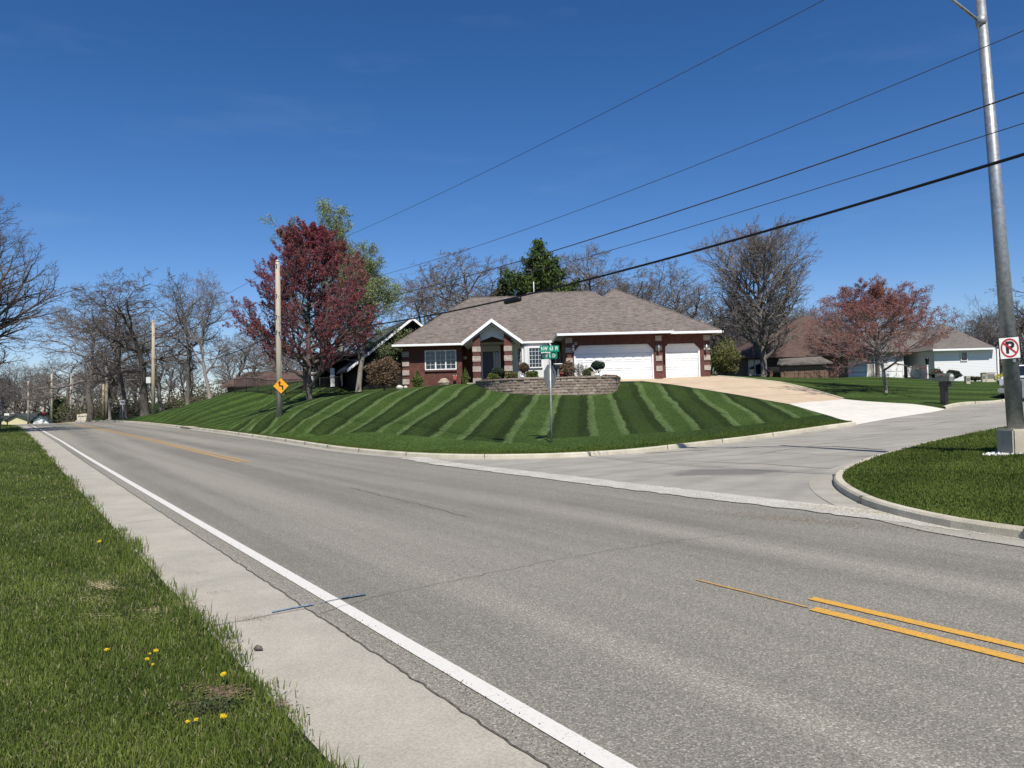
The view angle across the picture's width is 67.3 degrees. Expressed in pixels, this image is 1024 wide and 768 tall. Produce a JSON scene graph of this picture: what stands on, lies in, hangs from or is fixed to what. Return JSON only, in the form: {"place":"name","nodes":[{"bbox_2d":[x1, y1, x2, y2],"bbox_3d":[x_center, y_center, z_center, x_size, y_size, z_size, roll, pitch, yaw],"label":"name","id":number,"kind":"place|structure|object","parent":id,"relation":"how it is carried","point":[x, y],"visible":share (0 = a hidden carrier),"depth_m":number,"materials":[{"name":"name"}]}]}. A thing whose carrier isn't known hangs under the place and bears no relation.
{"place":"outdoors","nodes":[
{"label":"outdoors","id":0,"kind":"place"},
{"bbox_2d":[78,594,204,622],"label":"dry grass","id":1,"kind":"structure","parent":0,"point":[136,610],"depth_m":6.40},
{"bbox_2d":[0,424,363,767],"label":"lawn","id":2,"kind":"structure","parent":0,"point":[123,612],"depth_m":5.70,"materials":[{"name":"plant"}]},
{"bbox_2d":[0,277,63,355],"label":"bare tree","id":3,"kind":"object","parent":2,"relation":"on","point":[4,294],"visible":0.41,"depth_m":65.10,"materials":[{"name":"brown plant"}]},
{"bbox_2d":[0,194,88,380],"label":"oak tree","id":4,"kind":"object","parent":2,"relation":"on","point":[15,320],"visible":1,"depth_m":51.74,"materials":[{"name":"brown plant"}]},
{"bbox_2d":[172,694,248,721],"bbox_3d":[-1.639,1.798,4.279,0.470,0.118,0.352,-1,-1,-29],"label":"weed clump","id":5,"kind":"object","parent":2,"relation":"on","point":[212,703],"visible":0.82,"depth_m":4.24,"materials":[{"name":"green plant"}]},
{"bbox_2d":[168,680,308,711],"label":"bare soil","id":6,"kind":"structure","parent":0,"point":[230,692],"depth_m":4.52,"materials":[{"name":"soil"}]},
{"bbox_2d":[18,425,547,767],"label":"concrete shoulder","id":7,"kind":"object","parent":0,"point":[370,709],"visible":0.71,"depth_m":5.07},
{"bbox_2d":[34,428,550,767],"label":"road joint","id":8,"kind":"object","parent":7,"relation":"on","point":[480,723],"visible":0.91,"depth_m":5.13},
{"bbox_2d":[60,381,851,453],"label":"lawn","id":9,"kind":"structure","parent":0,"point":[471,415],"depth_m":35.27,"materials":[{"name":"plant"}]},
{"bbox_2d":[0,377,38,415],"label":"bare tree","id":10,"kind":"object","parent":9,"relation":"on","point":[7,401],"visible":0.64,"depth_m":139.78,"materials":[{"name":"brown plant"}]},
{"bbox_2d":[3,408,37,424],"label":"house","id":11,"kind":"structure","parent":9,"relation":"on","point":[18,418],"depth_m":127.95,"materials":[{"name":"yellow"}]},
{"bbox_2d":[0,368,68,415],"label":"bare tree","id":12,"kind":"object","parent":9,"relation":"on","point":[18,399],"visible":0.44,"depth_m":133.18,"materials":[{"name":"brown plant"}]},
{"bbox_2d":[28,412,57,423],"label":"house","id":13,"kind":"structure","parent":9,"relation":"on","point":[40,419],"depth_m":123.95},
{"bbox_2d":[15,368,76,422],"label":"bare tree","id":14,"kind":"object","parent":9,"relation":"on","point":[48,401],"visible":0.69,"depth_m":123.91,"materials":[{"name":"brown plant"}]},
{"bbox_2d":[44,393,60,422],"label":"pine tree","id":15,"kind":"object","parent":9,"relation":"on","point":[57,403],"visible":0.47,"depth_m":125.45,"materials":[{"name":"green plant"}]},
{"bbox_2d":[19,346,110,418],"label":"bare tree","id":16,"kind":"object","parent":9,"relation":"on","point":[75,366],"visible":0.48,"depth_m":110.42,"materials":[{"name":"grey plant"}]},
{"bbox_2d":[60,353,100,412],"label":"bare tree","id":17,"kind":"object","parent":9,"relation":"on","point":[83,395],"visible":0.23,"depth_m":126.27,"materials":[{"name":"grey plant"}]},
{"bbox_2d":[9,301,177,421],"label":"bare tree","id":18,"kind":"object","parent":9,"relation":"on","point":[90,411],"visible":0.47,"depth_m":88.86,"materials":[{"name":"brown plant"}]},
{"bbox_2d":[37,388,174,422],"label":"undergrowth","id":19,"kind":"object","parent":9,"relation":"on","point":[115,410],"visible":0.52,"depth_m":99.00,"materials":[{"name":"plant"}]},
{"bbox_2d":[69,304,159,419],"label":"bare tree","id":20,"kind":"object","parent":9,"relation":"on","point":[109,405],"visible":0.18,"depth_m":92.01,"materials":[{"name":"brown plant"}]},
{"bbox_2d":[39,288,212,419],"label":"bare tree","id":21,"kind":"object","parent":9,"relation":"on","point":[122,393],"visible":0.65,"depth_m":80.16,"materials":[{"name":"brown plant"}]},
{"bbox_2d":[53,267,222,416],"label":"bare tree","id":22,"kind":"object","parent":9,"relation":"on","point":[144,405],"visible":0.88,"depth_m":76.94,"materials":[{"name":"brown plant"}]},
{"bbox_2d":[146,320,154,414],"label":"utility pole","id":23,"kind":"object","parent":9,"relation":"on","point":[151,379],"visible":1,"depth_m":74.91,"materials":[{"name":"brown wood"}]},
{"bbox_2d":[107,314,198,411],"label":"bare tree","id":24,"kind":"object","parent":9,"relation":"on","point":[159,397],"visible":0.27,"depth_m":99.09,"materials":[{"name":"brown plant"}]},
{"bbox_2d":[153,267,222,404],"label":"bare tree","id":25,"kind":"object","parent":9,"relation":"on","point":[189,370],"visible":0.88,"depth_m":71.48,"materials":[{"name":"grey plant"}]},
{"bbox_2d":[159,387,226,410],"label":"undergrowth","id":26,"kind":"object","parent":9,"relation":"on","point":[192,400],"visible":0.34,"depth_m":102.88,"materials":[{"name":"plant"}]},
{"bbox_2d":[162,269,243,398],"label":"bare tree","id":27,"kind":"object","parent":9,"relation":"on","point":[205,325],"visible":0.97,"depth_m":70.20,"materials":[{"name":"grey plant"}]},
{"bbox_2d":[206,330,287,391],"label":"bare tree","id":28,"kind":"object","parent":9,"relation":"on","point":[242,368],"visible":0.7,"depth_m":91.59,"materials":[{"name":"brown plant"}]},
{"bbox_2d":[212,342,301,385],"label":"bare tree","id":29,"kind":"object","parent":9,"relation":"on","point":[262,365],"visible":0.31,"depth_m":98.77,"materials":[{"name":"grey plant"}]},
{"bbox_2d":[219,371,302,392],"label":"house","id":30,"kind":"structure","parent":9,"relation":"on","point":[270,375],"depth_m":89.15,"materials":[{"name":"brown"}]},
{"bbox_2d":[275,260,282,417],"bbox_3d":[-12.781,-2.391,41.998,0.361,8.821,0.448,-1,-1,0],"label":"utility pole","id":31,"kind":"object","parent":9,"relation":"on","point":[279,408],"visible":0.93,"depth_m":41.94,"materials":[{"name":"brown wood"}]},
{"bbox_2d":[273,378,288,393],"bbox_3d":[-12.557,0.101,41.792,0.890,0.890,0.022,-2,-1,4],"label":"winding road sign","id":32,"kind":"object","parent":31,"relation":"attached to","point":[280,385],"visible":1,"depth_m":41.79,"materials":[{"name":"yellow metal"}]},
{"bbox_2d":[280,0,823,263],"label":"overhead wire","id":33,"kind":"object","parent":31,"relation":"attached to","point":[598,115],"visible":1,"depth_m":19.20,"materials":[{"name":"metal"}]},
{"bbox_2d":[278,153,1023,332],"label":"overhead wire","id":34,"kind":"object","parent":31,"relation":"attached to","point":[515,299],"visible":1,"depth_m":15.55,"materials":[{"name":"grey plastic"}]},
{"bbox_2d":[278,92,1023,316],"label":"overhead wire","id":35,"kind":"object","parent":31,"relation":"attached to","point":[726,194],"visible":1,"depth_m":15.32,"materials":[{"name":"metal"}]},
{"bbox_2d":[283,30,1023,295],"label":"overhead wire","id":36,"kind":"object","parent":31,"relation":"attached to","point":[730,151],"visible":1,"depth_m":15.21,"materials":[{"name":"metal"}]},
{"bbox_2d":[284,123,1023,322],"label":"overhead wire","id":37,"kind":"object","parent":31,"relation":"attached to","point":[727,215],"visible":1,"depth_m":15.30,"materials":[{"name":"metal"}]},
{"bbox_2d":[234,376,341,394],"bbox_3d":[-19.196,0.216,62.825,12.982,1.738,1.702,-2,-1,33],"label":"fence","id":38,"kind":"object","parent":9,"relation":"on","point":[258,390],"visible":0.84,"depth_m":61.92,"materials":[{"name":"wood"}]},
{"bbox_2d":[222,215,382,399],"bbox_3d":[-13.100,-4.746,50.565,10.516,12.048,9.968,-1,-1,0],"label":"maple tree","id":39,"kind":"object","parent":9,"relation":"on","point":[296,270],"visible":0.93,"depth_m":49.18,"materials":[{"name":"red plant"}]},
{"bbox_2d":[257,197,380,352],"bbox_3d":[-15.849,-7.699,66.539,8.107,15.769,10.311,-2,-1,29],"label":"elm tree","id":40,"kind":"object","parent":9,"relation":"on","point":[334,225],"visible":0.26,"depth_m":64.56,"materials":[{"name":"green plant"}]},
{"bbox_2d":[294,351,361,390],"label":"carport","id":41,"kind":"object","parent":9,"relation":"on","point":[331,373],"visible":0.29,"depth_m":65.42,"materials":[{"name":"wood"}]},
{"bbox_2d":[311,242,413,391],"bbox_3d":[-11.491,-4.861,57.624,6.823,11.282,7.108,-2,-1,14],"label":"elm tree","id":42,"kind":"object","parent":9,"relation":"on","point":[375,288],"visible":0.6,"depth_m":57.71,"materials":[{"name":"green plant"}]},
{"bbox_2d":[335,317,422,390],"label":"black house","id":43,"kind":"structure","parent":9,"relation":"on","point":[348,369],"depth_m":60.12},
{"bbox_2d":[363,356,400,389],"bbox_3d":[-8.682,-0.711,51.495,2.430,2.357,2.268,-1,-1,0],"label":"shrub","id":44,"kind":"object","parent":9,"relation":"on","point":[383,373],"visible":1,"depth_m":50.96,"materials":[{"name":"brown plant"}]},
{"bbox_2d":[373,273,453,330],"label":"bare tree","id":45,"kind":"object","parent":9,"relation":"on","point":[421,304],"visible":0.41,"depth_m":82.32,"materials":[{"name":"brown plant"}]},
{"bbox_2d":[411,369,423,386],"bbox_3d":[-6.290,-0.337,51.511,0.785,1.385,0.794,-2,-1,43],"label":"conifer shrub","id":46,"kind":"object","parent":9,"relation":"on","point":[417,380],"visible":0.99,"depth_m":51.38,"materials":[{"name":"green plant"}]},
{"bbox_2d":[375,264,495,324],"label":"bare tree","id":47,"kind":"object","parent":9,"relation":"on","point":[417,313],"visible":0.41,"depth_m":84.92,"materials":[{"name":"grey plant"}]},
{"bbox_2d":[395,248,567,319],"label":"bare tree","id":48,"kind":"object","parent":9,"relation":"on","point":[457,294],"visible":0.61,"depth_m":77.08,"materials":[{"name":"grey plant"}]},
{"bbox_2d":[488,277,514,296],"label":"pine tree","id":49,"kind":"object","parent":9,"relation":"on","point":[500,290],"visible":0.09,"depth_m":71.85,"materials":[{"name":"green plant"}]},
{"bbox_2d":[440,255,571,306],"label":"bare tree","id":50,"kind":"object","parent":9,"relation":"on","point":[503,267],"visible":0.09,"depth_m":87.62,"materials":[{"name":"brown plant"}]},
{"bbox_2d":[497,238,583,353],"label":"pine tree","id":51,"kind":"object","parent":9,"relation":"on","point":[548,278],"visible":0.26,"depth_m":72.69,"materials":[{"name":"green plant"}]},
{"bbox_2d":[475,376,620,394],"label":"retaining wall","id":52,"kind":"structure","parent":9,"relation":"on","point":[585,385],"depth_m":41.85,"materials":[{"name":"stone"}]},
{"bbox_2d":[540,345,558,442],"bbox_3d":[1.210,0.468,24.308,0.613,3.369,0.524,-1,-1,-17],"label":"stop sign","id":53,"kind":"object","parent":9,"relation":"on","point":[549,376],"visible":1,"depth_m":24.28,"materials":[{"name":"metal"}]},
{"bbox_2d":[392,282,722,387],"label":"brick house","id":54,"kind":"structure","parent":9,"relation":"on","point":[622,334],"depth_m":50.51,"materials":[{"name":"brown"}]},
{"bbox_2d":[425,350,456,369],"bbox_3d":[-4.905,-1.648,52.879,2.169,1.353,0.120,-1,-1,0],"label":"window","id":55,"kind":"structure","parent":54,"relation":"in","point":[434,359],"depth_m":52.89,"materials":[{"name":"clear glass"}]},
{"bbox_2d":[516,347,522,367],"bbox_3d":[0.545,-1.798,52.499,0.120,1.416,0.630,-1,-1,-39],"label":"window","id":56,"kind":"structure","parent":54,"relation":"in","point":[519,350],"depth_m":52.57,"materials":[{"name":"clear glass"}]},
{"bbox_2d":[528,347,542,367],"bbox_3d":[1.582,-1.797,52.089,0.951,1.425,0.120,-1,-1,0],"label":"window","id":57,"kind":"structure","parent":54,"relation":"in","point":[534,354],"depth_m":52.10,"materials":[{"name":"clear glass"}]},
{"bbox_2d":[574,344,654,378],"bbox_3d":[6.245,-1.315,47.192,4.930,2.220,0.170,-1,-1,0],"label":"garage door","id":58,"kind":"structure","parent":54,"relation":"in","point":[626,361],"depth_m":47.21,"materials":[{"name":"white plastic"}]},
{"bbox_2d":[665,343,700,377],"bbox_3d":[10.498,-1.413,47.742,2.365,2.220,0.170,-1,-1,0],"label":"garage door","id":59,"kind":"structure","parent":54,"relation":"in","point":[682,360],"depth_m":47.77,"materials":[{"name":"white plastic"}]},
{"label":"garden bed","id":60,"kind":"structure","parent":9,"relation":"on","visible":0},
{"bbox_2d":[559,360,573,376],"bbox_3d":[3.326,-0.841,45.521,1.031,1.199,1.082,0,-1,-45],"label":"spreading shrub","id":61,"kind":"object","parent":60,"relation":"on","point":[567,366],"visible":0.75,"depth_m":45.31,"materials":[{"name":"brown plant"}]},
{"bbox_2d":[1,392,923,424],"bbox_3d":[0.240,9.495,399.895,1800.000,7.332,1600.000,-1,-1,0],"label":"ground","id":62,"kind":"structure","parent":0,"point":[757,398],"depth_m":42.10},
{"bbox_2d":[0,335,350,422],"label":"distant woods","id":63,"kind":"object","parent":62,"relation":"on","point":[182,377],"visible":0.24,"depth_m":143.76,"materials":[{"name":"plant"}]},
{"bbox_2d":[394,286,1023,374],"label":"distant woods","id":64,"kind":"object","parent":62,"relation":"on","point":[738,340],"visible":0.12,"depth_m":87.66,"materials":[{"name":"plant"}]},
{"bbox_2d":[0,0,1023,413],"label":"sky","id":65,"kind":"structure","parent":0,"point":[135,135],"materials":[{"name":"blue"}]},
{"bbox_2d":[13,422,1023,767],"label":"road","id":66,"kind":"structure","parent":0,"point":[643,646],"depth_m":6.58,"materials":[{"name":"asphalt"}]},
{"bbox_2d":[61,423,238,461],"bbox_3d":[-28.865,3.272,53.724,1.139,0.271,74.027,-1,-1,-35],"label":"yellow centre line","id":67,"kind":"object","parent":66,"relation":"on","point":[171,445],"visible":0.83,"depth_m":31.77,"materials":[{"name":"paint"}]},
{"bbox_2d":[66,423,249,461],"bbox_3d":[-28.536,3.264,53.702,1.133,0.271,74.027,-1,-1,-35],"label":"yellow centre line","id":68,"kind":"object","parent":66,"relation":"on","point":[179,445],"visible":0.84,"depth_m":31.62,"materials":[{"name":"paint"}]},
{"bbox_2d":[18,424,636,767],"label":"white edge line","id":69,"kind":"object","parent":66,"relation":"on","point":[599,755],"visible":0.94,"depth_m":5.07,"materials":[{"name":"paint"}]},
{"bbox_2d":[144,496,601,767],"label":"grit","id":70,"kind":"object","parent":66,"relation":"on","point":[379,641],"visible":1,"depth_m":5.56,"materials":[{"name":"gravel"}]},
{"bbox_2d":[65,420,855,458],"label":"kerb","id":71,"kind":"structure","parent":66,"relation":"on","point":[541,455],"depth_m":24.79,"materials":[{"name":"concrete"}]},
{"bbox_2d":[100,421,854,459],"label":"gutter pan","id":72,"kind":"object","parent":66,"relation":"on","point":[640,453],"visible":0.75,"depth_m":25.62,"materials":[{"name":"concrete"}]},
{"bbox_2d":[696,579,807,606],"bbox_3d":[2.048,1.808,6.679,0.030,0.001,1.200,-1,-1,-33],"label":"yellow centre line","id":73,"kind":"object","parent":66,"relation":"on","point":[754,593],"visible":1,"depth_m":6.59,"materials":[{"name":"paint"}]},
{"bbox_2d":[673,507,969,535],"bbox_3d":[3.811,1.822,10.384,1.152,0.010,4.353,-1,-1,-41],"label":"grit","id":74,"kind":"object","parent":66,"relation":"on","point":[800,519],"visible":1,"depth_m":10.32,"materials":[{"name":"gravel"}]},
{"bbox_2d":[809,607,1023,662],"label":"yellow centre line","id":75,"kind":"object","parent":66,"relation":"on","point":[934,638],"visible":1,"depth_m":5.39,"materials":[{"name":"paint"}]},
{"bbox_2d":[809,597,1023,649],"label":"yellow centre line","id":76,"kind":"object","parent":66,"relation":"on","point":[960,632],"visible":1,"depth_m":5.65,"materials":[{"name":"paint"}]},
{"bbox_2d":[620,376,840,403],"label":"driveway","id":77,"kind":"structure","parent":0,"point":[776,391],"depth_m":42.70,"materials":[{"name":"concrete"}]},
{"bbox_2d":[443,399,1023,505],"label":"side street","id":78,"kind":"structure","parent":0,"point":[742,472],"depth_m":20.33,"materials":[{"name":"concrete"}]},
{"bbox_2d":[400,457,1023,539],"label":"rough strip paving","id":79,"kind":"structure","parent":78,"relation":"on","point":[731,498],"depth_m":13.05,"materials":[{"name":"concrete"}]},
{"bbox_2d":[809,456,1023,546],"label":"gutter pan","id":80,"kind":"object","parent":78,"relation":"on","point":[821,485],"visible":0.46,"depth_m":11.66,"materials":[{"name":"concrete"}]},
{"bbox_2d":[833,426,1023,538],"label":"kerb","id":81,"kind":"structure","parent":78,"relation":"on","point":[841,485],"depth_m":9.96,"materials":[{"name":"concrete"}]},
{"bbox_2d":[945,399,1004,408],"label":"kerb","id":82,"kind":"structure","parent":78,"relation":"on","point":[948,406],"depth_m":36.60,"materials":[{"name":"concrete"}]},
{"bbox_2d":[998,365,1023,397],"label":"pickup truck","id":83,"kind":"object","parent":78,"relation":"on","point":[1001,382],"visible":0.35,"depth_m":39.31,"materials":[{"name":"paint"}]},
{"bbox_2d":[646,375,1004,409],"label":"lawn","id":84,"kind":"structure","parent":0,"point":[915,391],"depth_m":44.13,"materials":[{"name":"plant"}]},
{"bbox_2d":[550,241,661,302],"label":"bare tree","id":85,"kind":"object","parent":84,"relation":"on","point":[577,273],"visible":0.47,"depth_m":83.00,"materials":[{"name":"brown plant"}]},
{"bbox_2d":[584,274,680,305],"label":"bare tree","id":86,"kind":"object","parent":84,"relation":"on","point":[628,287],"visible":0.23,"depth_m":89.51,"materials":[{"name":"brown plant"}]},
{"bbox_2d":[593,272,708,319],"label":"bare tree","id":87,"kind":"object","parent":84,"relation":"on","point":[656,292],"visible":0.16,"depth_m":92.85,"materials":[{"name":"brown plant"}]},
{"bbox_2d":[597,257,724,385],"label":"bare tree","id":88,"kind":"object","parent":84,"relation":"on","point":[677,304],"visible":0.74,"depth_m":82.25,"materials":[{"name":"brown plant"}]},
{"bbox_2d":[680,292,768,374],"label":"bare tree","id":89,"kind":"object","parent":84,"relation":"on","point":[712,345],"visible":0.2,"depth_m":87.96,"materials":[{"name":"brown plant"}]},
{"bbox_2d":[710,337,742,375],"bbox_3d":[15.598,-1.951,55.876,2.576,3.020,2.763,-1,-1,-34],"label":"round bush","id":90,"kind":"object","parent":84,"relation":"on","point":[728,356],"visible":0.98,"depth_m":55.62,"materials":[{"name":"green plant"}]},
{"bbox_2d":[688,212,822,376],"bbox_3d":[18.559,-6.532,57.727,9.009,12.486,10.151,-2,-1,33],"label":"pear tree","id":91,"kind":"object","parent":84,"relation":"on","point":[757,249],"visible":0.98,"depth_m":57.34,"materials":[{"name":"grey plant"}]},
{"bbox_2d":[711,316,882,377],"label":"brown house","id":92,"kind":"structure","parent":84,"relation":"on","point":[749,365],"depth_m":62.24,"materials":[{"name":"brown"}]},
{"bbox_2d":[748,360,760,375],"bbox_3d":[19.637,-1.331,62.184,1.102,1.274,0.120,-1,-1,0],"label":"window","id":93,"kind":"structure","parent":92,"relation":"in","point":[754,367],"depth_m":62.20,"materials":[{"name":"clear glass"}]},
{"bbox_2d":[773,356,832,377],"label":"garden shed","id":94,"kind":"structure","parent":84,"relation":"on","point":[807,367],"depth_m":59.02,"materials":[{"name":"brown"}]},
{"bbox_2d":[800,274,934,376],"bbox_3d":[26.928,-4.364,57.940,8.854,8.149,12.716,-2,-1,29],"label":"crabapple tree","id":95,"kind":"object","parent":84,"relation":"on","point":[877,291],"visible":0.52,"depth_m":57.88,"materials":[{"name":"red plant"}]},
{"bbox_2d":[789,288,970,392],"bbox_3d":[20.307,-2.338,42.216,8.688,6.086,8.768,-2,-1,27],"label":"crabapple tree","id":96,"kind":"object","parent":84,"relation":"on","point":[892,311],"visible":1,"depth_m":41.41,"materials":[{"name":"red plant"}]},
{"bbox_2d":[848,324,999,380],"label":"white house","id":97,"kind":"structure","parent":84,"relation":"on","point":[964,354],"depth_m":61.94,"materials":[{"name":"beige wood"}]},
{"bbox_2d":[848,357,867,376],"bbox_3d":[28.344,-1.155,63.942,2.370,2.106,0.130,-1,-1,0],"label":"garage door","id":98,"kind":"structure","parent":97,"relation":"in","point":[861,370],"depth_m":63.92,"materials":[{"name":"metal"}]},
{"bbox_2d":[873,357,903,377],"bbox_3d":[31.317,-1.230,63.942,2.459,2.106,0.130,-1,-1,0],"label":"garage door","id":99,"kind":"structure","parent":97,"relation":"in","point":[897,371],"depth_m":63.92,"materials":[{"name":"metal"}]},
{"bbox_2d":[935,373,953,404],"bbox_3d":[20.013,0.271,35.554,0.335,1.540,0.756,-1,-1,-22],"label":"mailbox","id":100,"kind":"object","parent":84,"relation":"on","point":[944,380],"visible":0.9,"depth_m":35.49,"materials":[{"name":"black metal"}]},
{"bbox_2d":[954,311,1017,348],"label":"bare tree","id":101,"kind":"object","parent":84,"relation":"on","point":[983,339],"visible":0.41,"depth_m":97.16,"materials":[{"name":"brown plant"}]},
{"bbox_2d":[967,299,1023,359],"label":"bare tree","id":102,"kind":"object","parent":84,"relation":"on","point":[1020,331],"visible":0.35,"depth_m":80.09,"materials":[{"name":"brown plant"}]},
{"bbox_2d":[985,277,1023,364],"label":"bare tree","id":103,"kind":"object","parent":84,"relation":"on","point":[1021,349],"visible":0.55,"depth_m":61.87,"materials":[{"name":"brown plant"}]},
{"bbox_2d":[791,399,943,424],"bbox_3d":[15.368,1.189,35.128,8.782,0.911,5.515,-1,-1,-37],"label":"driveway apron","id":104,"kind":"object","parent":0,"point":[859,412],"visible":1,"depth_m":34.79,"materials":[{"name":"concrete"}]},
{"bbox_2d":[842,426,1023,525],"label":"lawn","id":105,"kind":"structure","parent":0,"point":[943,471],"depth_m":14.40,"materials":[{"name":"plant"}]},
{"bbox_2d":[951,0,1023,452],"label":"street lamp","id":106,"kind":"object","parent":105,"relation":"on","point":[1010,438],"visible":0.97,"depth_m":15.87,"materials":[{"name":"metal"}]},
{"bbox_2d":[998,336,1020,361],"bbox_3d":[10.161,-0.702,15.729,0.455,0.522,0.072,-5,-1,-4],"label":"no parking sign","id":107,"kind":"object","parent":106,"relation":"attached to","point":[1009,347],"visible":1,"depth_m":15.70,"materials":[{"name":"white metal"}]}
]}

